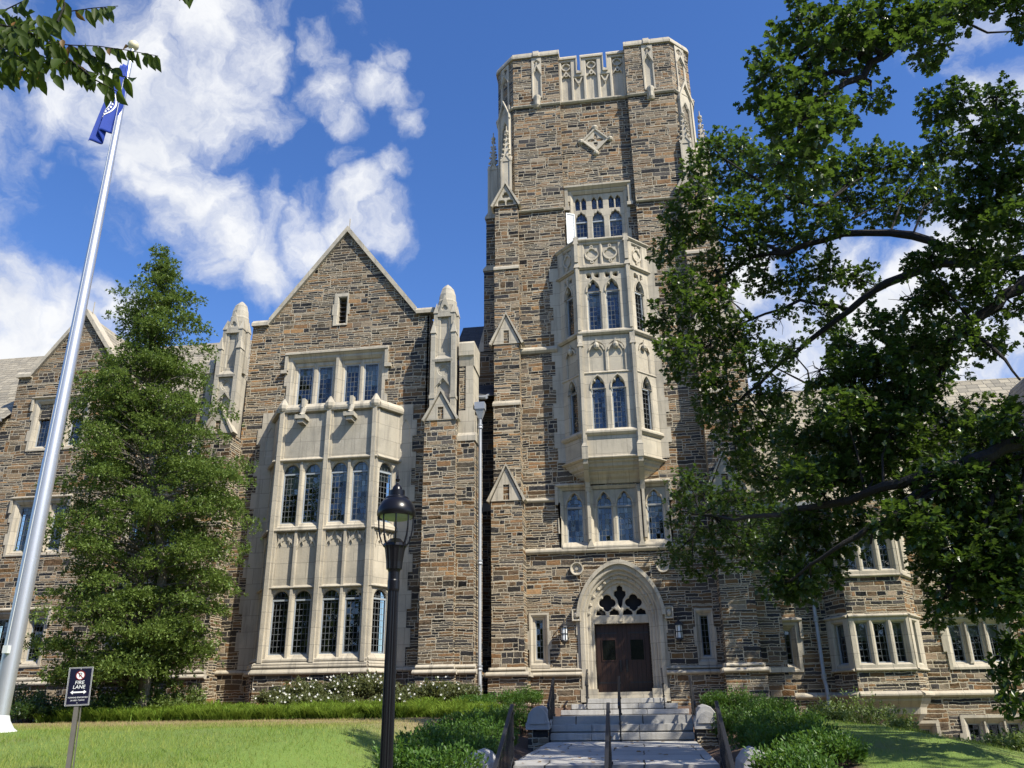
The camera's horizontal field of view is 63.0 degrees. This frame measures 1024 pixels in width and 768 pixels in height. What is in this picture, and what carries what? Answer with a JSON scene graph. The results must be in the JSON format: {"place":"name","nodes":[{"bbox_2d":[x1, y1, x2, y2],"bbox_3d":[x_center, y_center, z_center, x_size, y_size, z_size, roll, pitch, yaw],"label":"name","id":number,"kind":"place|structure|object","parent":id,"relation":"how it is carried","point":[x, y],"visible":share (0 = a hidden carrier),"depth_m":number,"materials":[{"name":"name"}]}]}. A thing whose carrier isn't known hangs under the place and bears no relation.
{"place":"outdoors","nodes":[
{"label":"outdoors","id":0,"kind":"place"},
{"bbox_2d":[0,0,192,108],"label":"leafy branch","id":1,"kind":"object","parent":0,"point":[17,36],"visible":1,"depth_m":4.82,"materials":[{"name":"green plant"}]},
{"bbox_2d":[30,695,506,722],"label":"border grass","id":2,"kind":"structure","parent":0,"point":[316,710],"depth_m":22.03,"materials":[{"name":"green plant"}]},
{"bbox_2d":[0,702,1023,767],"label":"ground","id":3,"kind":"structure","parent":0,"point":[980,760],"depth_m":11.36,"materials":[{"name":"green plant"}]},
{"bbox_2d":[11,681,46,709],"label":"dark shrub","id":4,"kind":"object","parent":3,"relation":"on","point":[21,690],"visible":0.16,"depth_m":24.84,"materials":[{"name":"green plant"}]},
{"bbox_2d":[9,697,56,722],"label":"dark shrub","id":5,"kind":"object","parent":3,"relation":"on","point":[25,710],"visible":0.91,"depth_m":22.87,"materials":[{"name":"green plant"}]},
{"bbox_2d":[13,685,65,721],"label":"dark shrub","id":6,"kind":"object","parent":3,"relation":"on","point":[36,696],"visible":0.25,"depth_m":23.70,"materials":[{"name":"green plant"}]},
{"bbox_2d":[0,40,138,732],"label":"flagpole","id":7,"kind":"object","parent":3,"relation":"on","point":[15,633],"visible":0.87,"depth_m":14.73,"materials":[{"name":"metal"}]},
{"bbox_2d":[88,64,128,143],"bbox_3d":[-8.490,-5.931,17.666,0.504,2.089,0.206,0,-22,-1],"label":"flag","id":8,"kind":"object","parent":7,"relation":"hanging from","point":[104,122],"visible":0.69,"depth_m":17.50,"materials":[{"name":"blue fabric"}]},
{"bbox_2d":[45,692,110,715],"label":"dark shrub","id":9,"kind":"object","parent":3,"relation":"on","point":[59,706],"visible":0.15,"depth_m":23.07,"materials":[{"name":"green plant"}]},
{"bbox_2d":[64,667,93,767],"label":"fire lane sign","id":10,"kind":"object","parent":3,"relation":"on","point":[78,690],"visible":1,"depth_m":8.68,"materials":[{"name":"metal"}]},
{"bbox_2d":[81,693,142,710],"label":"dark shrub","id":11,"kind":"object","parent":3,"relation":"on","point":[103,702],"visible":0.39,"depth_m":22.96,"materials":[{"name":"green plant"}]},
{"bbox_2d":[0,302,251,704],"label":"wing","id":12,"kind":"structure","parent":3,"relation":"on","point":[28,389],"depth_m":35.62,"materials":[{"name":"brown stone"}]},
{"bbox_2d":[0,606,52,667],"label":"window","id":13,"kind":"structure","parent":12,"relation":"in","point":[37,628],"depth_m":33.21,"materials":[{"name":"stone"}]},
{"bbox_2d":[3,494,73,556],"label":"window","id":14,"kind":"structure","parent":12,"relation":"in","point":[17,505],"depth_m":34.89,"materials":[{"name":"stone"}]},
{"bbox_2d":[25,394,90,451],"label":"window","id":15,"kind":"structure","parent":12,"relation":"in","point":[32,436],"depth_m":36.48,"materials":[{"name":"stone"}]},
{"bbox_2d":[121,488,182,549],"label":"window","id":16,"kind":"structure","parent":12,"relation":"in","point":[165,494],"depth_m":34.17,"materials":[{"name":"stone"}]},
{"bbox_2d":[13,243,264,707],"bbox_3d":[-11.150,2.372,26.470,6.984,15.678,5.690,-4,-22,8],"label":"holly tree","id":17,"kind":"object","parent":3,"relation":"on","point":[157,640],"visible":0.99,"depth_m":25.32,"materials":[{"name":"green plant"}]},
{"bbox_2d":[146,692,187,708],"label":"light shrub","id":18,"kind":"object","parent":3,"relation":"on","point":[170,702],"visible":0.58,"depth_m":23.89,"materials":[{"name":"green plant"}]},
{"bbox_2d":[165,681,209,704],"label":"light shrub","id":19,"kind":"object","parent":3,"relation":"on","point":[194,698],"visible":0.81,"depth_m":24.93,"materials":[{"name":"green plant"}]},
{"bbox_2d":[12,717,445,739],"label":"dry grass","id":20,"kind":"structure","parent":3,"relation":"on","point":[195,722],"depth_m":18.12,"materials":[{"name":"green plant"}]},
{"bbox_2d":[252,684,296,704],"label":"rose bush","id":21,"kind":"object","parent":3,"relation":"on","point":[263,697],"visible":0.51,"depth_m":25.33,"materials":[{"name":"green plant"}]},
{"bbox_2d":[268,691,315,705],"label":"rose bush","id":22,"kind":"object","parent":3,"relation":"on","point":[288,698],"visible":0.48,"depth_m":24.05,"materials":[{"name":"green plant"}]},
{"bbox_2d":[280,675,327,696],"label":"rose bush","id":23,"kind":"object","parent":3,"relation":"on","point":[301,686],"visible":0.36,"depth_m":25.67,"materials":[{"name":"green plant"}]},
{"bbox_2d":[153,219,483,705],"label":"gabled hall","id":24,"kind":"structure","parent":3,"relation":"on","point":[354,393],"depth_m":30.69,"materials":[{"name":"stone"}]},
{"bbox_2d":[247,393,403,667],"bbox_3d":[-6.750,5.213,30.395,5.341,9.720,2.038,-4,-22,8],"label":"bay window","id":25,"kind":"structure","parent":24,"relation":"in","point":[324,574],"depth_m":29.83,"materials":[{"name":"stone"}]},
{"bbox_2d":[280,345,391,404],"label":"window","id":26,"kind":"structure","parent":24,"relation":"in","point":[360,372],"depth_m":33.20,"materials":[{"name":"stone"}]},
{"bbox_2d":[332,293,349,325],"bbox_3d":[-6.937,-2.959,34.238,0.720,1.450,0.490,-4,-22,8],"label":"slit window","id":27,"kind":"structure","parent":24,"relation":"in","point":[341,306],"depth_m":34.17,"materials":[{"name":"stone"}]},
{"bbox_2d":[474,402,485,691],"bbox_3d":[-1.132,5.612,29.415,0.380,10.521,0.330,-4,-22,8],"label":"downpipe","id":28,"kind":"object","parent":24,"relation":"attached to","point":[480,408],"visible":0.99,"depth_m":29.49,"materials":[{"name":"grey metal"}]},
{"bbox_2d":[302,676,346,700],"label":"rose bush","id":29,"kind":"object","parent":3,"relation":"on","point":[322,689],"visible":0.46,"depth_m":25.28,"materials":[{"name":"green plant"}]},
{"bbox_2d":[315,691,364,703],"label":"rose bush","id":30,"kind":"object","parent":3,"relation":"on","point":[348,697],"visible":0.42,"depth_m":24.10,"materials":[{"name":"green plant"}]},
{"bbox_2d":[326,672,374,698],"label":"rose bush","id":31,"kind":"object","parent":3,"relation":"on","point":[348,684],"visible":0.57,"depth_m":25.45,"materials":[{"name":"green plant"}]},
{"bbox_2d":[349,670,400,700],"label":"rose bush","id":32,"kind":"object","parent":3,"relation":"on","point":[377,687],"visible":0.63,"depth_m":25.51,"materials":[{"name":"green plant"}]},
{"bbox_2d":[370,691,418,704],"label":"rose bush","id":33,"kind":"object","parent":3,"relation":"on","point":[400,697],"visible":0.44,"depth_m":23.91,"materials":[{"name":"green plant"}]},
{"bbox_2d":[377,473,415,767],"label":"lamp post","id":34,"kind":"object","parent":3,"relation":"on","point":[396,505],"visible":1,"depth_m":7.23,"materials":[{"name":"black metal"}]},
{"bbox_2d":[372,725,451,767],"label":"leafy shrub","id":35,"kind":"object","parent":3,"relation":"on","point":[399,759],"visible":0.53,"depth_m":11.16,"materials":[{"name":"green plant"}]},
{"bbox_2d":[395,682,430,699],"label":"rose bush","id":36,"kind":"object","parent":3,"relation":"on","point":[404,689],"visible":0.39,"depth_m":24.94,"materials":[{"name":"green plant"}]},
{"bbox_2d":[394,719,459,751],"bbox_3d":[-1.359,5.639,13.217,1.141,0.633,1.174,10,-24,-24],"label":"leafy shrub","id":37,"kind":"object","parent":3,"relation":"on","point":[437,735],"visible":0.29,"depth_m":13.10,"materials":[{"name":"green plant"}]},
{"bbox_2d":[408,676,458,701],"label":"rose bush","id":38,"kind":"object","parent":3,"relation":"on","point":[431,687],"visible":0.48,"depth_m":24.95,"materials":[{"name":"green plant"}]},
{"bbox_2d":[402,739,488,767],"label":"leafy shrub","id":39,"kind":"object","parent":3,"relation":"on","point":[457,760],"visible":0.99,"depth_m":10.67,"materials":[{"name":"green plant"}]},
{"bbox_2d":[414,716,481,741],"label":"leafy shrub","id":40,"kind":"object","parent":3,"relation":"on","point":[444,725],"visible":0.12,"depth_m":14.53,"materials":[{"name":"green plant"}]},
{"bbox_2d":[432,681,483,701],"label":"rose bush","id":41,"kind":"object","parent":3,"relation":"on","point":[469,689],"visible":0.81,"depth_m":24.73,"materials":[{"name":"green plant"}]},
{"bbox_2d":[430,708,490,730],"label":"leafy shrub","id":42,"kind":"object","parent":3,"relation":"on","point":[458,715],"visible":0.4,"depth_m":17.78,"materials":[{"name":"green plant"}]},
{"bbox_2d":[434,726,499,760],"bbox_3d":[-0.735,5.704,13.078,1.203,0.659,1.193,-4,-22,8],"label":"leafy shrub","id":43,"kind":"object","parent":3,"relation":"on","point":[481,744],"visible":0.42,"depth_m":13.03,"materials":[{"name":"green plant"}]},
{"bbox_2d":[452,691,496,704],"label":"leafy shrub","id":44,"kind":"object","parent":3,"relation":"on","point":[480,698],"visible":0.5,"depth_m":23.14,"materials":[{"name":"green plant"}]},
{"bbox_2d":[457,326,493,399],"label":"link building","id":45,"kind":"structure","parent":3,"relation":"on","point":[475,335],"depth_m":39.30,"materials":[{"name":"stone"}]},
{"bbox_2d":[453,710,505,745],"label":"leafy shrub","id":46,"kind":"object","parent":3,"relation":"on","point":[492,730],"visible":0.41,"depth_m":16.36,"materials":[{"name":"green plant"}]},
{"bbox_2d":[464,748,495,767],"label":"cheek wall","id":47,"kind":"structure","parent":3,"relation":"on","point":[492,756],"depth_m":12.26,"materials":[{"name":"stone"}]},
{"bbox_2d":[465,703,517,724],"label":"leafy shrub","id":48,"kind":"object","parent":3,"relation":"on","point":[496,712],"visible":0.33,"depth_m":20.12,"materials":[{"name":"green plant"}]},
{"bbox_2d":[483,686,525,707],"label":"leafy shrub","id":49,"kind":"object","parent":3,"relation":"on","point":[501,698],"visible":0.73,"depth_m":23.66,"materials":[{"name":"green plant"}]},
{"bbox_2d":[489,717,519,747],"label":"leafy shrub","id":50,"kind":"object","parent":3,"relation":"on","point":[516,731],"visible":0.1,"depth_m":17.26,"materials":[{"name":"green plant"}]},
{"bbox_2d":[499,694,530,733],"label":"leafy shrub","id":51,"kind":"object","parent":3,"relation":"on","point":[522,720],"visible":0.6,"depth_m":20.59,"materials":[{"name":"green plant"}]},
{"bbox_2d":[511,685,545,707],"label":"leafy shrub","id":52,"kind":"object","parent":3,"relation":"on","point":[532,697],"visible":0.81,"depth_m":23.83,"materials":[{"name":"green plant"}]},
{"bbox_2d":[526,705,552,750],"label":"cheek wall","id":53,"kind":"structure","parent":3,"relation":"on","point":[538,726],"depth_m":18.89,"materials":[{"name":"stone"}]},
{"bbox_2d":[551,723,694,741],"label":"stone steps","id":54,"kind":"structure","parent":3,"relation":"on","point":[629,732],"depth_m":19.10,"materials":[{"name":"grey stone"}]},
{"bbox_2d":[547,677,555,741],"bbox_3d":[0.935,7.706,19.766,0.060,1.494,1.497,-4,-22,8],"label":"handrail","id":55,"kind":"object","parent":54,"relation":"on","point":[551,705],"visible":0.94,"depth_m":19.77,"materials":[{"name":"black metal"}]},
{"bbox_2d":[618,676,621,741],"bbox_3d":[2.528,7.601,19.554,0.060,1.494,1.497,-4,-22,8],"label":"handrail","id":56,"kind":"object","parent":54,"relation":"on","point":[619,703],"visible":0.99,"depth_m":19.24,"materials":[{"name":"black metal"}]},
{"bbox_2d":[561,698,688,715],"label":"stone steps","id":57,"kind":"structure","parent":3,"relation":"on","point":[637,706],"depth_m":27.12,"materials":[{"name":"grey stone"}]},
{"bbox_2d":[478,37,796,714],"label":"stone tower","id":58,"kind":"structure","parent":3,"relation":"on","point":[592,431],"depth_m":32.30,"materials":[{"name":"stone"}]},
{"bbox_2d":[527,612,551,668],"bbox_3d":[1.042,9.245,30.287,1.120,2.080,0.994,-4,-22,8],"label":"slit window","id":59,"kind":"structure","parent":58,"relation":"in","point":[539,637],"depth_m":29.92,"materials":[{"name":"stone"}]},
{"bbox_2d":[559,619,567,644],"bbox_3d":[1.871,8.781,29.593,0.314,0.892,0.426,-13,-25,28],"label":"wall lantern","id":60,"kind":"object","parent":58,"relation":"attached to","point":[563,626],"depth_m":29.46,"materials":[{"name":"white glass"}]},
{"bbox_2d":[564,180,632,243],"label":"window","id":61,"kind":"structure","parent":58,"relation":"in","point":[595,210],"depth_m":36.64,"materials":[{"name":"stone"}]},
{"bbox_2d":[555,478,672,548],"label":"window","id":62,"kind":"structure","parent":58,"relation":"in","point":[616,511],"depth_m":31.35,"materials":[{"name":"stone"}]},
{"bbox_2d":[576,559,670,702],"bbox_3d":[3.909,8.739,29.741,3.220,4.830,0.780,-4,-22,8],"label":"doorway","id":63,"kind":"structure","parent":58,"relation":"in","point":[618,591],"depth_m":29.91,"materials":[{"name":"stone"}]},
{"bbox_2d":[595,623,652,691],"bbox_3d":[3.967,9.725,29.693,1.920,2.320,0.213,-4,-22,8],"label":"double door","id":64,"kind":"structure","parent":58,"relation":"in","point":[622,650],"depth_m":29.71,"materials":[{"name":"brown wood"}]},
{"bbox_2d":[674,616,683,642],"bbox_3d":[5.786,8.542,29.065,0.314,0.892,0.426,5,-22,-13],"label":"wall lantern","id":65,"kind":"object","parent":58,"relation":"attached to","point":[678,624],"depth_m":28.93,"materials":[{"name":"white glass"}]},
{"bbox_2d":[693,608,717,664],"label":"slit window","id":66,"kind":"structure","parent":58,"relation":"in","point":[705,633],"depth_m":29.18,"materials":[{"name":"stone"}]},
{"bbox_2d":[693,704,718,750],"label":"cheek wall","id":67,"kind":"structure","parent":3,"relation":"on","point":[703,718],"depth_m":18.40,"materials":[{"name":"stone"}]},
{"bbox_2d":[699,689,731,710],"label":"leafy shrub","id":68,"kind":"object","parent":3,"relation":"on","point":[718,697],"visible":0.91,"depth_m":22.88,"materials":[{"name":"green plant"}]},
{"bbox_2d":[710,701,736,743],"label":"leafy shrub","id":69,"kind":"object","parent":3,"relation":"on","point":[716,728],"visible":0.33,"depth_m":18.31,"materials":[{"name":"green plant"}]},
{"bbox_2d":[714,701,734,767],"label":"handrail","id":70,"kind":"object","parent":3,"relation":"on","point":[726,759],"visible":1,"depth_m":12.35,"materials":[{"name":"black metal"}]},
{"bbox_2d":[723,681,758,711],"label":"leafy shrub","id":71,"kind":"object","parent":3,"relation":"on","point":[734,697],"visible":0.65,"depth_m":22.79,"materials":[{"name":"green plant"}]},
{"bbox_2d":[720,697,769,736],"bbox_3d":[5.021,7.244,18.090,1.077,0.860,1.195,8,-23,-21],"label":"leafy shrub","id":72,"kind":"object","parent":3,"relation":"on","point":[735,715],"visible":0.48,"depth_m":18.03,"materials":[{"name":"green plant"}]},
{"bbox_2d":[735,746,764,767],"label":"cheek wall","id":73,"kind":"structure","parent":3,"relation":"on","point":[741,759],"depth_m":11.79,"materials":[{"name":"stone"}]},
{"bbox_2d":[727,716,786,749],"bbox_3d":[4.177,6.046,14.340,1.109,0.649,1.058,-4,-22,8],"label":"leafy shrub","id":74,"kind":"object","parent":3,"relation":"on","point":[742,734],"visible":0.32,"depth_m":14.35,"materials":[{"name":"green plant"}]},
{"bbox_2d":[740,690,783,711],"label":"leafy shrub","id":75,"kind":"object","parent":3,"relation":"on","point":[763,698],"visible":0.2,"depth_m":22.04,"materials":[{"name":"green plant"}]},
{"bbox_2d":[736,703,798,730],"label":"leafy shrub","id":76,"kind":"object","parent":3,"relation":"on","point":[749,716],"visible":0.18,"depth_m":16.17,"materials":[{"name":"green plant"}]},
{"bbox_2d":[742,720,813,751],"bbox_3d":[4.076,5.391,12.649,1.198,0.570,1.199,-4,-22,8],"label":"leafy shrub","id":77,"kind":"object","parent":3,"relation":"on","point":[756,738],"visible":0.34,"depth_m":12.57,"materials":[{"name":"green plant"}]},
{"bbox_2d":[756,695,801,716],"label":"leafy shrub","id":78,"kind":"object","parent":3,"relation":"on","point":[787,702],"visible":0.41,"depth_m":19.74,"materials":[{"name":"green plant"}]},
{"bbox_2d":[743,733,834,767],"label":"leafy shrub","id":79,"kind":"object","parent":3,"relation":"on","point":[765,758],"visible":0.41,"depth_m":10.55,"materials":[{"name":"green plant"}]},
{"bbox_2d":[757,705,826,729],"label":"leafy shrub","id":80,"kind":"object","parent":3,"relation":"on","point":[787,714],"visible":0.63,"depth_m":15.12,"materials":[{"name":"green plant"}]},
{"bbox_2d":[764,743,845,767],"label":"leafy shrub","id":81,"kind":"object","parent":3,"relation":"on","point":[806,761],"visible":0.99,"depth_m":10.00,"materials":[{"name":"green plant"}]},
{"bbox_2d":[769,715,843,741],"bbox_3d":[4.392,5.238,12.491,1.088,0.552,1.084,13,-26,-31],"label":"leafy shrub","id":82,"kind":"object","parent":3,"relation":"on","point":[806,725],"visible":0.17,"depth_m":12.36,"materials":[{"name":"green plant"}]},
{"bbox_2d":[784,723,861,758],"bbox_3d":[4.242,4.929,11.502,1.000,0.585,1.000,-4,-22,8],"label":"leafy shrub","id":83,"kind":"object","parent":3,"relation":"on","point":[815,733],"visible":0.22,"depth_m":11.46,"materials":[{"name":"green plant"}]},
{"bbox_2d":[799,695,852,719],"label":"light shrub","id":84,"kind":"object","parent":3,"relation":"on","point":[819,707],"visible":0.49,"depth_m":24.45,"materials":[{"name":"green plant"}]},
{"bbox_2d":[639,0,1023,634],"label":"oak tree","id":85,"kind":"object","parent":3,"relation":"on","point":[887,442],"visible":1,"depth_m":13.80,"materials":[{"name":"green plant"}]},
{"bbox_2d":[813,705,856,721],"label":"light shrub","id":86,"kind":"object","parent":3,"relation":"on","point":[841,715],"visible":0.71,"depth_m":22.52,"materials":[{"name":"green plant"}]},
{"bbox_2d":[799,727,872,767],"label":"leafy shrub","id":87,"kind":"object","parent":3,"relation":"on","point":[841,747],"visible":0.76,"depth_m":10.87,"materials":[{"name":"green plant"}]},
{"bbox_2d":[825,686,886,723],"bbox_3d":[10.141,9.533,24.492,1.772,1.279,1.733,6,-23,-17],"label":"light shrub","id":88,"kind":"object","parent":3,"relation":"on","point":[855,707],"visible":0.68,"depth_m":24.25,"materials":[{"name":"green plant"}]},
{"bbox_2d":[855,701,917,725],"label":"light shrub","id":89,"kind":"object","parent":3,"relation":"on","point":[889,717],"visible":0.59,"depth_m":23.75,"materials":[{"name":"green plant"}]},
{"bbox_2d":[750,377,1023,744],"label":"wing","id":90,"kind":"structure","parent":3,"relation":"on","point":[881,643],"depth_m":27.86,"materials":[{"name":"brown stone"}]},
{"bbox_2d":[782,617,804,671],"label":"window","id":91,"kind":"structure","parent":90,"relation":"in","point":[788,622],"depth_m":28.69,"materials":[{"name":"stone"}]},
{"bbox_2d":[799,514,830,708],"bbox_3d":[10.402,7.674,28.717,0.176,6.701,0.215,5,-22,-13],"label":"downpipe","id":92,"kind":"object","parent":90,"relation":"attached to","point":[823,674],"visible":0.65,"depth_m":28.16,"materials":[{"name":"grey metal"}]},
{"bbox_2d":[817,524,910,582],"bbox_3d":[12.211,5.853,29.124,3.250,1.940,1.637,-4,-22,8],"label":"bay window","id":93,"kind":"structure","parent":90,"relation":"in","point":[882,561],"depth_m":28.41,"materials":[{"name":"stone"}]},
{"bbox_2d":[822,613,929,672],"bbox_3d":[12.246,8.639,28.011,3.250,1.940,1.626,-4,-22,8],"label":"bay window","id":94,"kind":"structure","parent":90,"relation":"in","point":[876,641],"depth_m":27.59,"materials":[{"name":"stone"}]},
{"bbox_2d":[916,720,941,735],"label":"window","id":95,"kind":"structure","parent":90,"relation":"in","point":[927,725],"depth_m":27.11,"materials":[{"name":"stone"}]},
{"bbox_2d":[939,611,1014,669],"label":"window","id":96,"kind":"structure","parent":90,"relation":"in","point":[967,643],"depth_m":27.99,"materials":[{"name":"stone"}]},
{"bbox_2d":[959,714,1023,744],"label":"window","id":97,"kind":"structure","parent":90,"relation":"in","point":[970,724],"depth_m":26.96,"materials":[{"name":"stone"}]},
{"bbox_2d":[882,716,920,731],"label":"light shrub","id":98,"kind":"object","parent":3,"relation":"on","point":[902,724],"visible":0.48,"depth_m":22.70,"materials":[{"name":"green plant"}]},
{"bbox_2d":[962,727,1023,750],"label":"light shrub","id":99,"kind":"object","parent":3,"relation":"on","point":[1011,744],"visible":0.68,"depth_m":16.18,"materials":[{"name":"green plant"}]},
{"bbox_2d":[982,616,1023,724],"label":"magnolia tree","id":100,"kind":"object","parent":3,"relation":"on","point":[1012,648],"visible":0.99,"depth_m":11.18,"materials":[{"name":"green plant"}]},
{"bbox_2d":[992,725,1023,751],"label":"light shrub","id":101,"kind":"object","parent":3,"relation":"on","point":[1021,744],"visible":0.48,"depth_m":16.23,"materials":[{"name":"green plant"}]},
{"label":"stone steps","id":102,"kind":"object","parent":3,"relation":"on","visible":0},
{"bbox_2d":[493,704,514,767],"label":"handrail","id":103,"kind":"object","parent":102,"relation":"on","point":[507,754],"visible":1,"depth_m":12.85,"materials":[{"name":"black metal"}]},
{"bbox_2d":[604,702,612,767],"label":"handrail","id":104,"kind":"object","parent":102,"relation":"on","point":[608,762],"visible":1,"depth_m":12.54,"materials":[{"name":"black metal"}]},
{"bbox_2d":[0,0,1023,652],"label":"sky","id":105,"kind":"structure","parent":0,"point":[266,127],"materials":[{"name":"blue"}]},
{"bbox_2d":[513,715,719,767],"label":"path","id":106,"kind":"structure","parent":0,"point":[684,754],"depth_m":15.49,"materials":[{"name":"grey concrete"}]},
{"bbox_2d":[688,675,696,740],"bbox_3d":[4.199,7.491,19.331,0.060,1.494,1.497,-4,-22,8],"label":"handrail","id":107,"kind":"object","parent":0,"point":[693,704],"visible":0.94,"depth_m":19.40,"materials":[{"name":"black metal"}]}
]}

